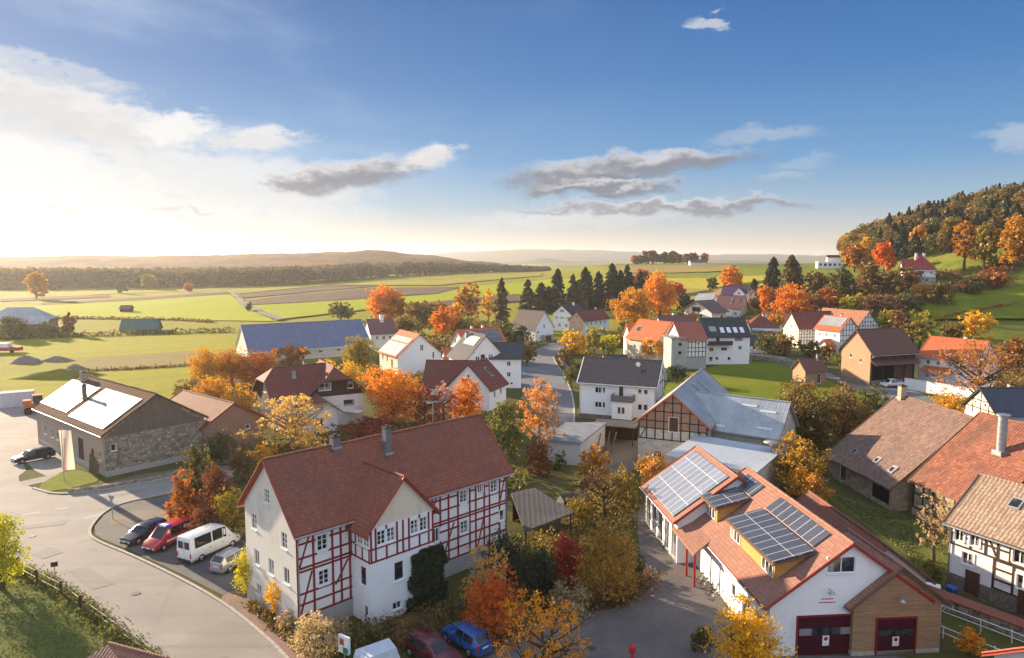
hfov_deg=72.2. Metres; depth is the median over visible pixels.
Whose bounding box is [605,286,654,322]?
broadleaf tree
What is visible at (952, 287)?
slope scrub
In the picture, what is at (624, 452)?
yard
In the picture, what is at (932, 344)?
house
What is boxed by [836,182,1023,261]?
hillside forest
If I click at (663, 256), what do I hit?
broadleaf tree
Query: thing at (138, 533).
parked car
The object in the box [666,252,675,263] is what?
broadleaf tree
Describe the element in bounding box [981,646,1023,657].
house
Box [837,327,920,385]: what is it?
brick barn
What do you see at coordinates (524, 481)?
garden undergrowth
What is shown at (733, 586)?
window
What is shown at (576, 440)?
garage
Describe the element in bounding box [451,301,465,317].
shrub
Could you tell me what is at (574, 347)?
shrub
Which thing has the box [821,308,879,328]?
half timbered barn
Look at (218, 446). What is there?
shrub
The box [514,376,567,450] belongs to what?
thin tree
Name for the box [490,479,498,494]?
window
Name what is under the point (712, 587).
bicycle
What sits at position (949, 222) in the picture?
broadleaf tree
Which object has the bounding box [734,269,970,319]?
slope scrub
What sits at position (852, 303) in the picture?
shrub
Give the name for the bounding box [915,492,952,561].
thin tree
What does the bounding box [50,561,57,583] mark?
road sign
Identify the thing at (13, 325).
shrub
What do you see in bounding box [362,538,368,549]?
window
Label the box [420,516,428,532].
window
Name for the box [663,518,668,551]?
window
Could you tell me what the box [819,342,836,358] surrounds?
shrub
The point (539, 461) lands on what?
shrub
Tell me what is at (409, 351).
house
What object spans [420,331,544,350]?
garden undergrowth
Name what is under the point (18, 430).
yard
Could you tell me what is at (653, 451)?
window
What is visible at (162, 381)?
field
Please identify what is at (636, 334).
farmhouse
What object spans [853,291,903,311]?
shrub
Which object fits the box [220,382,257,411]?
shrub
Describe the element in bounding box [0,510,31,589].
broadleaf tree
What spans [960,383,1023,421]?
half timbered house
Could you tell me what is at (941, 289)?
broadleaf tree
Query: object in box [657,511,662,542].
window
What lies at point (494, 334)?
house
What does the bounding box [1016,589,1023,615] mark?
door
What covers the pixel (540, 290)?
spruce tree
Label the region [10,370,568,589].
road patch
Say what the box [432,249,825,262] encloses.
distant hills
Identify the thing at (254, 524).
window
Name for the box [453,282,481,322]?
thin tree
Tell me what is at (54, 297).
field
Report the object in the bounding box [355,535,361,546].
window
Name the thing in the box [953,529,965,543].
window
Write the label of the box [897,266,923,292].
broadleaf tree
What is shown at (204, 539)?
side window
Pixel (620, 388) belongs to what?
window
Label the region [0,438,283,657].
road
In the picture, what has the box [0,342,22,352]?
tipper
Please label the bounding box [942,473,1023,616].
half timbered house
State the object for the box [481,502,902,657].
courtyard
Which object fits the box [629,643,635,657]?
hydrant
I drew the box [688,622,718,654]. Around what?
shrub
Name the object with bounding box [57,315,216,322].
field hedge
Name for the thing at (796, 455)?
broadleaf tree
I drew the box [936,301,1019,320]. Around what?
meadow hedge
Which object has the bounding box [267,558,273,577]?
window
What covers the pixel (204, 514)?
shrub
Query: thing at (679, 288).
broadleaf tree
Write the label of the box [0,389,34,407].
container
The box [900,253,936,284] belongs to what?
hill house
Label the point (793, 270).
spruce tree
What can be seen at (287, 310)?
field
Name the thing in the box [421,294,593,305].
field
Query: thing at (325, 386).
window
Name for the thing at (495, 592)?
broadleaf tree
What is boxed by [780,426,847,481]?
garden undergrowth
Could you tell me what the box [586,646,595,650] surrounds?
manhole cover
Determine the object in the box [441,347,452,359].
outbuilding
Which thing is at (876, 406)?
broadleaf tree
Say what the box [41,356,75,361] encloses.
earth mound
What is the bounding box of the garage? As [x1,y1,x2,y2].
[545,422,606,465]
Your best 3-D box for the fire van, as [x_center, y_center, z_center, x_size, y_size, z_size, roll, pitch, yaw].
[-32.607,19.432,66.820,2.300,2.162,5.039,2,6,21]
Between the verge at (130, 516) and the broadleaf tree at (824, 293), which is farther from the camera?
the broadleaf tree at (824, 293)
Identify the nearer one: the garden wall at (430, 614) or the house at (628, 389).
the garden wall at (430, 614)
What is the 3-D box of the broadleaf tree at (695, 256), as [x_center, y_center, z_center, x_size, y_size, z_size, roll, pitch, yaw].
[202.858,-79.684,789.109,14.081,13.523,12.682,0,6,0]
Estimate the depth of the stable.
634.11 m
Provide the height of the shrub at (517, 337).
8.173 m
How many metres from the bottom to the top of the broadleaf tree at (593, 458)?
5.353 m
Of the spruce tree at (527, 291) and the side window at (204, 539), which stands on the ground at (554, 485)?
the spruce tree at (527, 291)
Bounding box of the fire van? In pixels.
[142,515,196,551]
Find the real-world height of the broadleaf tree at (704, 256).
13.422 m
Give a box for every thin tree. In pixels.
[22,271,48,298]
[236,389,341,451]
[403,386,443,424]
[427,380,458,420]
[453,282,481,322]
[460,542,512,623]
[480,288,496,325]
[490,588,592,657]
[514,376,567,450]
[568,464,637,518]
[903,308,944,349]
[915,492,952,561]
[925,339,1023,397]
[951,220,979,270]
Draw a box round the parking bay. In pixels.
[95,494,246,594]
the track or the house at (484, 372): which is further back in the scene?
the track
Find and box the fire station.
[639,445,953,655]
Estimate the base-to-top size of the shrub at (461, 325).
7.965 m
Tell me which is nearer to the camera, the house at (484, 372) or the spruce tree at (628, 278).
the house at (484, 372)
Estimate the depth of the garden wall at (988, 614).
52.27 m
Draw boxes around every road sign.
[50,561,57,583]
[108,493,113,517]
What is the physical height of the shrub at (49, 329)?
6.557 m
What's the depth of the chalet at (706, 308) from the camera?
289.61 m
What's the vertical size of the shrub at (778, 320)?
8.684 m
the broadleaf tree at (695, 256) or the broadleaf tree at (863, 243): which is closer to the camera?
the broadleaf tree at (863, 243)
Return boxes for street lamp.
[763,439,778,450]
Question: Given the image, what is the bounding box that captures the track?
[230,292,284,319]
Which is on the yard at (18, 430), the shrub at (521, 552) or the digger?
the digger
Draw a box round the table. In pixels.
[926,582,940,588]
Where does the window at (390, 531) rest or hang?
in the half timbered house at (349, 528)
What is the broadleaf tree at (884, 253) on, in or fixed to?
on the ground at (554, 485)
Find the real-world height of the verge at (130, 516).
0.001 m
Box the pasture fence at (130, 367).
[81,362,210,369]
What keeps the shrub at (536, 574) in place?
on the ground at (554, 485)
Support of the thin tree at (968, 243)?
on the ground at (554, 485)
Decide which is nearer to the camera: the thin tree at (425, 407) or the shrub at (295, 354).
the thin tree at (425, 407)
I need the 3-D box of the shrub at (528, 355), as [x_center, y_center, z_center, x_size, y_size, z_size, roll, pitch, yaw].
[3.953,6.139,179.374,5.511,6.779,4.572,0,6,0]
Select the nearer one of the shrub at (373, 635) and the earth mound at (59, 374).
the shrub at (373, 635)
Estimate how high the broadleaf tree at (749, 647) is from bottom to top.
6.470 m
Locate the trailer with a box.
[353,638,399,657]
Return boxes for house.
[237,401,513,632]
[364,314,396,348]
[377,329,442,374]
[422,352,508,410]
[446,330,522,387]
[449,324,506,346]
[512,309,554,341]
[551,302,583,330]
[567,305,610,334]
[577,348,666,421]
[655,312,693,322]
[666,321,707,368]
[694,293,717,300]
[697,315,751,364]
[716,295,748,316]
[721,285,749,294]
[738,316,751,330]
[745,288,762,301]
[749,313,780,334]
[761,311,786,329]
[782,308,832,347]
[813,310,858,353]
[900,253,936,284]
[916,335,1000,388]
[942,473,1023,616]
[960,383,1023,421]
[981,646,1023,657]
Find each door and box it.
[795,613,850,655]
[874,616,917,655]
[964,569,979,596]
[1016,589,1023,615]
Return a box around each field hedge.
[0,326,234,339]
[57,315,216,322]
[82,360,234,370]
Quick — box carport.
[511,488,573,543]
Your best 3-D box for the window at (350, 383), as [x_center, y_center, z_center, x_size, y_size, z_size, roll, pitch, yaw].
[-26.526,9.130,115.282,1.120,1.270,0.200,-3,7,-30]
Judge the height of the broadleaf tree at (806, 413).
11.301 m
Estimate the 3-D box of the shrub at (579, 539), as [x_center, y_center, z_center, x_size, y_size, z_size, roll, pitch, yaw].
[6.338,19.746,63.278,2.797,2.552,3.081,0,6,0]
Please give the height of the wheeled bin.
1.115 m
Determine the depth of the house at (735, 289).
342.91 m
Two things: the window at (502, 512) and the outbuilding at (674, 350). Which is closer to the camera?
the window at (502, 512)
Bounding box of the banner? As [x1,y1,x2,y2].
[59,430,74,481]
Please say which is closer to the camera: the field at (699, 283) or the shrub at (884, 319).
the shrub at (884, 319)
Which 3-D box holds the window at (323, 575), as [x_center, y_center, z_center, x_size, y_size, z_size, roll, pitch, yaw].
[-13.819,18.197,51.563,1.090,1.320,0.200,-6,8,-45]
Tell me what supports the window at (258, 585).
in the half timbered house at (349, 528)
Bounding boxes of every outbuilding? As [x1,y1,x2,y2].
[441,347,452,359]
[662,335,688,367]
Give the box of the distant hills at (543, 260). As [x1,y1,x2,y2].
[501,258,784,263]
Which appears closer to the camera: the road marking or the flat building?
the road marking
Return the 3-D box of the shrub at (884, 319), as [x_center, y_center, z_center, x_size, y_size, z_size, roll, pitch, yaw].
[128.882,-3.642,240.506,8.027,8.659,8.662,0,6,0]
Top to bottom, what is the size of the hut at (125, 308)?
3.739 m
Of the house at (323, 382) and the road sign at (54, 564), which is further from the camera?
the house at (323, 382)
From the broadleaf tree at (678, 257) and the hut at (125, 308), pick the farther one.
the broadleaf tree at (678, 257)
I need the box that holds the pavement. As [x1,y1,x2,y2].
[221,586,316,657]
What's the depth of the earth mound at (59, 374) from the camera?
159.94 m
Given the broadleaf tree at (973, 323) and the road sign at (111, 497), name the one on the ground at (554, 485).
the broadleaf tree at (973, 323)
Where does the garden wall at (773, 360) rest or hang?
on the ground at (554, 485)
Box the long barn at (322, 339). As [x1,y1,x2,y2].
[234,319,369,362]
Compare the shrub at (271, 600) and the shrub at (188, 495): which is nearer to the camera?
the shrub at (271, 600)
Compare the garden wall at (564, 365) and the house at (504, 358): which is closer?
the house at (504, 358)
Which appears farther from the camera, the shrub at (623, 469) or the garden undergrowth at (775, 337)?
the garden undergrowth at (775, 337)
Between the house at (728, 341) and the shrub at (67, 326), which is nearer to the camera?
the house at (728, 341)
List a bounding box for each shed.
[118,318,162,332]
[594,418,637,445]
[665,435,783,487]
[749,335,763,352]
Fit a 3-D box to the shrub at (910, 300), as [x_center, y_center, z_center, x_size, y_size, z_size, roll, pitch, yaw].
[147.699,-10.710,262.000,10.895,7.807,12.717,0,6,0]
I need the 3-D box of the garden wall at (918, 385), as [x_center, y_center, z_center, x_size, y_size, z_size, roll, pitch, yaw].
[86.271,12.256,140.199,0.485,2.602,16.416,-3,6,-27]
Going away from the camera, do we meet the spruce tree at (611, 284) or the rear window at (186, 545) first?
the rear window at (186, 545)
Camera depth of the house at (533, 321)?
234.96 m
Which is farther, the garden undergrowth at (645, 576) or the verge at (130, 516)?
the verge at (130, 516)
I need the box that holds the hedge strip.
[8,557,175,657]
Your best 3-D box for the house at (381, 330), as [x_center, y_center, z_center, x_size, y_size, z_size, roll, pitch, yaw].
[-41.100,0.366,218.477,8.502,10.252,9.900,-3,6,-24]
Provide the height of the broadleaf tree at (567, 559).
5.252 m
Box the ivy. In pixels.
[404,544,448,614]
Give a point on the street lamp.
(771, 442)
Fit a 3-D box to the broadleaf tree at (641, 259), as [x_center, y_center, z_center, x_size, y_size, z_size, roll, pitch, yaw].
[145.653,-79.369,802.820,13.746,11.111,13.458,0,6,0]
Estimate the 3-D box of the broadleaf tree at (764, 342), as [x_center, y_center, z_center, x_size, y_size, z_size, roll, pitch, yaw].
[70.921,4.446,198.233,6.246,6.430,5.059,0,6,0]
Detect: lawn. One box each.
[0,565,139,657]
[39,470,98,490]
[664,362,884,428]
[820,490,949,589]
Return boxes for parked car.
[10,446,55,463]
[119,517,166,544]
[209,546,244,572]
[402,627,461,657]
[441,621,493,657]
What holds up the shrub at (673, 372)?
on the lawn at (757, 379)
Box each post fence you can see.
[14,563,81,611]
[87,602,152,651]
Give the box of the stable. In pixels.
[688,259,705,264]
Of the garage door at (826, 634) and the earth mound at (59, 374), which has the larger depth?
the earth mound at (59, 374)
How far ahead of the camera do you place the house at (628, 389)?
118.05 m
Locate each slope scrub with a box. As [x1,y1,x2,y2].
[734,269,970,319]
[858,268,1006,315]
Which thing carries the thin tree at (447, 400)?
on the ground at (554, 485)
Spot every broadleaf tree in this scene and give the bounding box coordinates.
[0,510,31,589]
[114,280,128,293]
[138,274,158,288]
[178,443,217,502]
[183,282,193,291]
[196,462,237,522]
[211,484,245,537]
[327,301,355,319]
[340,333,377,374]
[356,363,427,424]
[362,283,404,318]
[389,297,410,318]
[403,301,436,332]
[419,300,441,325]
[427,305,459,336]
[444,375,484,416]
[461,563,527,642]
[485,399,523,462]
[550,531,590,589]
[571,516,643,601]
[576,443,611,486]
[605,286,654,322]
[631,255,639,263]
[633,269,652,297]
[636,255,643,263]
[642,250,649,263]
[643,269,678,314]
[647,250,657,263]
[659,251,667,263]
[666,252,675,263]
[670,281,686,302]
[674,293,694,314]
[675,253,683,263]
[682,253,693,263]
[689,252,698,259]
[700,253,708,262]
[700,587,797,657]
[706,277,718,289]
[718,266,742,284]
[753,334,773,354]
[769,281,818,316]
[769,430,833,494]
[774,375,837,445]
[799,270,830,292]
[815,381,874,441]
[816,286,845,308]
[822,268,856,296]
[840,243,869,271]
[851,385,889,425]
[854,260,886,294]
[860,236,879,264]
[871,240,897,271]
[871,269,909,295]
[889,309,915,342]
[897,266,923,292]
[909,224,930,256]
[923,280,957,304]
[940,217,964,252]
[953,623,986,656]
[954,309,998,339]
[971,222,997,267]
[993,212,1023,270]
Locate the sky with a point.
(128, 127)
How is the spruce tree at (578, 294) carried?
on the ground at (554, 485)
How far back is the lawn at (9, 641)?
51.71 m
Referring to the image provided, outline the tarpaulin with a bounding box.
[557,490,591,506]
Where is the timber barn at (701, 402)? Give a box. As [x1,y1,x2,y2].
[634,368,799,465]
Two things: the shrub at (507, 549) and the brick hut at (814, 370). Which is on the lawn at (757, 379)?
the brick hut at (814, 370)
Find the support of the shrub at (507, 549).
on the ground at (554, 485)
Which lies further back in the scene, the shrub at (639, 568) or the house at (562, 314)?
the house at (562, 314)
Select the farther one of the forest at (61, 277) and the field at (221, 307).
the forest at (61, 277)
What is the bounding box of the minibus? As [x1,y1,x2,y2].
[177,523,239,562]
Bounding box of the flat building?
[815,255,842,267]
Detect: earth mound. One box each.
[6,369,106,379]
[8,355,41,363]
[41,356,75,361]
[65,364,85,370]
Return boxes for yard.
[0,406,64,475]
[586,438,637,472]
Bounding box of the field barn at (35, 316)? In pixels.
[0,307,59,334]
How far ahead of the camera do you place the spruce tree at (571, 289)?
359.24 m
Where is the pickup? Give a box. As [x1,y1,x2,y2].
[879,378,903,387]
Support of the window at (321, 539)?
in the half timbered house at (349, 528)
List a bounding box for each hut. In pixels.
[87,641,168,657]
[119,305,133,311]
[602,354,627,357]
[790,353,828,385]
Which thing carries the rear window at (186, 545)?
in the minibus
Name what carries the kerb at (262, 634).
on the road at (171, 616)
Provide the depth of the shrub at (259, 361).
148.70 m
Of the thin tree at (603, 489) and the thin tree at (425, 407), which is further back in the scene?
the thin tree at (425, 407)
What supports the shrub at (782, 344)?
on the ground at (554, 485)
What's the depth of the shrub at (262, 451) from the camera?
90.82 m
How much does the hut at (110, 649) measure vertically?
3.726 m
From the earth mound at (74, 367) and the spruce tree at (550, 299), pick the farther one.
the spruce tree at (550, 299)
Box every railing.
[941,605,1023,642]
[941,626,999,657]
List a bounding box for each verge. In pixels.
[102,462,232,484]
[110,510,176,524]
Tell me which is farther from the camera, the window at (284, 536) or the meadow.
the meadow
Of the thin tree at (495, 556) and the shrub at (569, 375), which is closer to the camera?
the thin tree at (495, 556)
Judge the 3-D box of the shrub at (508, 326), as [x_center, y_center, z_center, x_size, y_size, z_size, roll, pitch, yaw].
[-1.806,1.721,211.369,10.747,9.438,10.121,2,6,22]
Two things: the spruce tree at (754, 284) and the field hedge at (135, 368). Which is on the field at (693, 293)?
the spruce tree at (754, 284)
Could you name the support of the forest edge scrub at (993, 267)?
on the ground at (554, 485)
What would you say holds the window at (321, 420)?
in the house at (323, 382)
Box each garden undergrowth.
[235,405,490,462]
[243,598,330,656]
[335,572,567,656]
[405,369,423,382]
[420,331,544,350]
[498,472,650,579]
[507,459,528,498]
[528,565,667,616]
[571,357,636,369]
[615,338,623,346]
[751,331,785,354]
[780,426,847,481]
[822,344,919,365]
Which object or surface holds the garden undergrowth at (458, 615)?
on the ground at (554, 485)
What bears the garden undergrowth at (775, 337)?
on the ground at (554, 485)
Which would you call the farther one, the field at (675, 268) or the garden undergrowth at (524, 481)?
the field at (675, 268)
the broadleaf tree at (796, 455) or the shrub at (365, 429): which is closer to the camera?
the broadleaf tree at (796, 455)
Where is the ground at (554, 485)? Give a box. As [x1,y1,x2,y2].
[0,227,1023,657]
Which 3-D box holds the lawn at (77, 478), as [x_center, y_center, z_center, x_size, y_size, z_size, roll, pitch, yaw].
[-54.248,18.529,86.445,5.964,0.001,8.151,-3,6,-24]
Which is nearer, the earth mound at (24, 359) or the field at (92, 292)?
the earth mound at (24, 359)
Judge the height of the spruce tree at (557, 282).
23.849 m
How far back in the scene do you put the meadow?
257.53 m
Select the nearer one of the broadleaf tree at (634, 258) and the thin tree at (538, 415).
the thin tree at (538, 415)
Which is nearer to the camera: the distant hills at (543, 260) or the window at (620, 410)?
the window at (620, 410)
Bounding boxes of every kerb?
[32,475,179,493]
[88,492,288,657]
[553,353,574,421]
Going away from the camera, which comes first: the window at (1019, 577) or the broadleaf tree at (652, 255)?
the window at (1019, 577)
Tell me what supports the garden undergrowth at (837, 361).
on the ground at (554, 485)
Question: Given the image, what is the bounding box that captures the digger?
[23,393,42,414]
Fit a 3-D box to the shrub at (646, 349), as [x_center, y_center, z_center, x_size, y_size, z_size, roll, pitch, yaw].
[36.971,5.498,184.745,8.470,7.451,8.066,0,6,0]
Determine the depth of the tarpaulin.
77.13 m
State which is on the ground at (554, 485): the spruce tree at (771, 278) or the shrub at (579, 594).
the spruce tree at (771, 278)
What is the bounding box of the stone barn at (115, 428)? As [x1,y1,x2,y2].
[31,371,265,476]
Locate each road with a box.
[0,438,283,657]
[521,339,578,444]
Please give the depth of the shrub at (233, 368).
147.31 m
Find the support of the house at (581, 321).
on the ground at (554, 485)
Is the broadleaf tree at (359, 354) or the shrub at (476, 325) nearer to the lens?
the broadleaf tree at (359, 354)
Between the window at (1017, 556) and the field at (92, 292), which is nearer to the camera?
the window at (1017, 556)
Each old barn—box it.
[824,384,972,510]
[907,411,1023,530]
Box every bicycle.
[696,569,710,582]
[700,574,714,588]
[705,580,719,594]
[708,587,723,599]
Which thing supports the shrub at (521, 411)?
on the ground at (554, 485)
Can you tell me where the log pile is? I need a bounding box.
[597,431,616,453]
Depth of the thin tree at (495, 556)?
51.86 m
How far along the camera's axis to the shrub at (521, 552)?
59.67 m
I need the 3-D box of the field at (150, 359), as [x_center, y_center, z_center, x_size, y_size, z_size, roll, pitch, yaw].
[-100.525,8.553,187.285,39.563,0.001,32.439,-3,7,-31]
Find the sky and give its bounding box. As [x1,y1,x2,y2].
[0,0,1023,256]
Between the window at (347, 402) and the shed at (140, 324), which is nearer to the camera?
the window at (347, 402)
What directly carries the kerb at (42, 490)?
on the ground at (554, 485)
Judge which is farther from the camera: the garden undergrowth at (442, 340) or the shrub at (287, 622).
the garden undergrowth at (442, 340)
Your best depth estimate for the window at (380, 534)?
51.94 m
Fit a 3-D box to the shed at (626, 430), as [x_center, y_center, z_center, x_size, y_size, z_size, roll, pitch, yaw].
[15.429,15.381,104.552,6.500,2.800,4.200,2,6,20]
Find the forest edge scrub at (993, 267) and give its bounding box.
[969,251,1022,282]
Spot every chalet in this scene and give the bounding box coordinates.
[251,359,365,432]
[680,300,729,319]
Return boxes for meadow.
[918,286,1023,318]
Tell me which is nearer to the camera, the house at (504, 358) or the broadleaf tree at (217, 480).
the broadleaf tree at (217, 480)
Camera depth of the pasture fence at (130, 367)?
173.71 m
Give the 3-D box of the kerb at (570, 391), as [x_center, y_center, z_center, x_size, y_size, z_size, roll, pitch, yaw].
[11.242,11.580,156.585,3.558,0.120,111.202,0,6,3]
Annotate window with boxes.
[110,443,117,451]
[178,541,182,548]
[184,542,188,549]
[194,532,211,548]
[212,527,222,540]
[251,513,256,531]
[253,549,259,567]
[255,583,260,596]
[263,488,268,505]
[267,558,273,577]
[280,532,287,551]
[283,567,289,586]
[315,531,329,552]
[316,418,324,426]
[317,566,330,587]
[319,383,330,390]
[343,399,354,407]
[347,381,352,388]
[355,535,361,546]
[359,565,366,588]
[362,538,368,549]
[363,605,367,618]
[377,529,386,547]
[387,526,396,543]
[392,600,402,611]
[394,560,404,583]
[410,519,419,535]
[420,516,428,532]
[434,527,440,543]
[459,488,468,504]
[459,518,468,535]
[477,484,483,494]
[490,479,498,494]
[499,508,505,521]
[594,401,601,407]
[595,387,601,393]
[617,406,624,413]
[619,387,622,395]
[646,498,650,527]
[651,504,655,534]
[653,451,661,456]
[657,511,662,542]
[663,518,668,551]
[670,525,675,560]
[730,583,734,599]
[826,556,856,574]
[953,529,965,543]
[960,549,974,567]
[968,534,980,548]
[1010,548,1023,566]
[1014,571,1023,589]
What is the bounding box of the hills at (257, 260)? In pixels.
[0,250,505,268]
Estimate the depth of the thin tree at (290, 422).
96.19 m
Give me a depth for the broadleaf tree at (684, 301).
326.55 m
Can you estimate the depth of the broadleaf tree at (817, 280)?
306.07 m
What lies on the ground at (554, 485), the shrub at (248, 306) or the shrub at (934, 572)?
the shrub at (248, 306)
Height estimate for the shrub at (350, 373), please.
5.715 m
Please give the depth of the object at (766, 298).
299.24 m
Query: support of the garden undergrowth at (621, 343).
on the ground at (554, 485)
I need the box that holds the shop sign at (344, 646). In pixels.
[338,633,350,657]
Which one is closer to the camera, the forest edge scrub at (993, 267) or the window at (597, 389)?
the window at (597, 389)
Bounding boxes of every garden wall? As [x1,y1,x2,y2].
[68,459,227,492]
[359,598,476,645]
[557,346,567,369]
[749,355,794,366]
[904,378,973,397]
[927,584,1023,639]
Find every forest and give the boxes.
[0,260,550,288]
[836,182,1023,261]
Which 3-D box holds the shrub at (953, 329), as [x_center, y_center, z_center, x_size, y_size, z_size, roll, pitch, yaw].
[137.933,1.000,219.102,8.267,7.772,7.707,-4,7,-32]
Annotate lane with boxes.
[749,353,934,402]
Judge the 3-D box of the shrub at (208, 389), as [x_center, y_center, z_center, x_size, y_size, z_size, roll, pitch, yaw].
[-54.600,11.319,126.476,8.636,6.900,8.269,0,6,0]
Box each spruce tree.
[490,277,511,328]
[517,279,536,309]
[531,282,550,313]
[542,286,555,312]
[546,268,568,312]
[565,274,582,303]
[569,280,587,309]
[579,267,597,309]
[592,271,609,308]
[601,263,620,310]
[614,270,627,308]
[620,264,638,298]
[634,271,647,301]
[750,278,758,289]
[760,257,781,292]
[775,254,804,298]
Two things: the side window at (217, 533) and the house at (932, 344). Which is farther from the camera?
the house at (932, 344)
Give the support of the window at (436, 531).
in the half timbered house at (349, 528)
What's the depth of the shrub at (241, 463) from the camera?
84.56 m
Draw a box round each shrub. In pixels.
[0,315,33,339]
[34,321,60,337]
[60,311,76,333]
[162,463,200,522]
[171,377,200,395]
[183,342,228,390]
[186,500,220,529]
[188,374,232,399]
[199,426,239,466]
[212,346,257,389]
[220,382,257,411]
[226,446,257,482]
[230,544,252,595]
[238,347,278,387]
[245,301,251,310]
[249,441,277,468]
[263,578,281,612]
[267,344,310,364]
[273,607,297,638]
[286,609,344,657]
[324,613,351,654]
[326,358,338,368]
[335,360,364,384]
[345,413,395,438]
[350,619,390,647]
[363,368,385,388]
[391,615,434,650]
[393,314,426,332]
[429,299,448,311]
[447,315,478,335]
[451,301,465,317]
[467,318,492,328]
[477,519,527,583]
[491,319,521,341]
[505,324,530,344]
[513,534,561,593]
[514,399,531,417]
[514,543,543,573]
[523,340,536,365]
[524,436,556,477]
[543,575,594,621]
[552,450,566,470]
[555,348,571,365]
[557,328,587,354]
[563,365,578,387]
[564,495,598,523]
[572,535,595,561]
[582,326,608,354]
[597,333,619,354]
[600,463,641,507]
[614,320,631,346]
[629,551,645,585]
[633,447,667,483]
[636,337,663,358]
[665,364,689,382]
[682,310,697,320]
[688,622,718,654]
[747,289,760,309]
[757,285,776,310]
[768,308,784,325]
[771,334,796,355]
[783,464,835,501]
[795,339,821,356]
[803,294,828,310]
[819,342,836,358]
[838,293,863,309]
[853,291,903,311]
[877,308,897,326]
[881,321,896,327]
[892,291,925,309]
[909,283,931,298]
[920,558,943,588]
[928,390,970,412]
[939,320,966,337]
[954,280,975,292]
[967,281,987,293]
[980,272,1014,288]
[997,336,1023,372]
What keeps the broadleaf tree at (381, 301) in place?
on the ground at (554, 485)
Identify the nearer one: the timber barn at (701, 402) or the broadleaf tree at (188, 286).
the timber barn at (701, 402)
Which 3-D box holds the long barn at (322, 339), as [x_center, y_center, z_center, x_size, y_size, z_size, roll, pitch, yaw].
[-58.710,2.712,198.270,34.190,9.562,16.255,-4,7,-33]
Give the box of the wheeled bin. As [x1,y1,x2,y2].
[945,584,958,594]
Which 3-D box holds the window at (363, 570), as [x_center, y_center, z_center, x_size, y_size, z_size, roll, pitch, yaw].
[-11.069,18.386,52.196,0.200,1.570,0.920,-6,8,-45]
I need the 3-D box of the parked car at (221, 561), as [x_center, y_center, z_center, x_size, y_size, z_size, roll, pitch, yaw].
[-24.592,20.161,62.205,2.160,1.614,4.339,3,6,24]
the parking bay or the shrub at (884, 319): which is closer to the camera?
the parking bay
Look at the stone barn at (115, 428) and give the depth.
93.90 m
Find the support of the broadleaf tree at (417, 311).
on the ground at (554, 485)
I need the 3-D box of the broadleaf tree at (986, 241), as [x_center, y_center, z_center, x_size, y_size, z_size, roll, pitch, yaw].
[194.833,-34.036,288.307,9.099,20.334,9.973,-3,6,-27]
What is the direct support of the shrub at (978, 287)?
on the meadow
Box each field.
[0,286,231,297]
[0,294,110,300]
[0,294,273,320]
[0,332,237,359]
[0,366,216,399]
[41,291,228,304]
[62,350,216,371]
[235,285,371,297]
[238,273,541,292]
[245,287,457,304]
[252,279,605,317]
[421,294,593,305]
[607,264,731,272]
[666,275,765,288]
[684,286,759,299]
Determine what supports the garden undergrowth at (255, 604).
on the ground at (554, 485)
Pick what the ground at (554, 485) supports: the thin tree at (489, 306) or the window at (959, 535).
the thin tree at (489, 306)
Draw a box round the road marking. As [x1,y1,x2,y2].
[22,495,119,521]
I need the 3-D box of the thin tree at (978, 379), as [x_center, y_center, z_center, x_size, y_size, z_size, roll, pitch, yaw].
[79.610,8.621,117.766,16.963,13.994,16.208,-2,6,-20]
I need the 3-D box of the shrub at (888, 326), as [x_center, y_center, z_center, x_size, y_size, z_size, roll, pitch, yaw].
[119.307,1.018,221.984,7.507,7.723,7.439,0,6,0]
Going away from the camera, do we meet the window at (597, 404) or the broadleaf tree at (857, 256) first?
the window at (597, 404)
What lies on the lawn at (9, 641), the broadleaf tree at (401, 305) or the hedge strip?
the hedge strip
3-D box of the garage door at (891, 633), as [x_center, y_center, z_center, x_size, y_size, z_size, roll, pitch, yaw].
[26.315,21.029,48.122,2.940,2.670,0.088,0,6,-5]
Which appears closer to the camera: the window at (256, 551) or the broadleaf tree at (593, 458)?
the window at (256, 551)
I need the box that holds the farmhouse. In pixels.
[622,318,671,359]
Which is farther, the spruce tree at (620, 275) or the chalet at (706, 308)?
the spruce tree at (620, 275)
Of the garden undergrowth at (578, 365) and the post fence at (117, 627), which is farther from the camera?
the garden undergrowth at (578, 365)
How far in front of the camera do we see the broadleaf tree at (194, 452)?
73.59 m
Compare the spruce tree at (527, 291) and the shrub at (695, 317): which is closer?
the shrub at (695, 317)

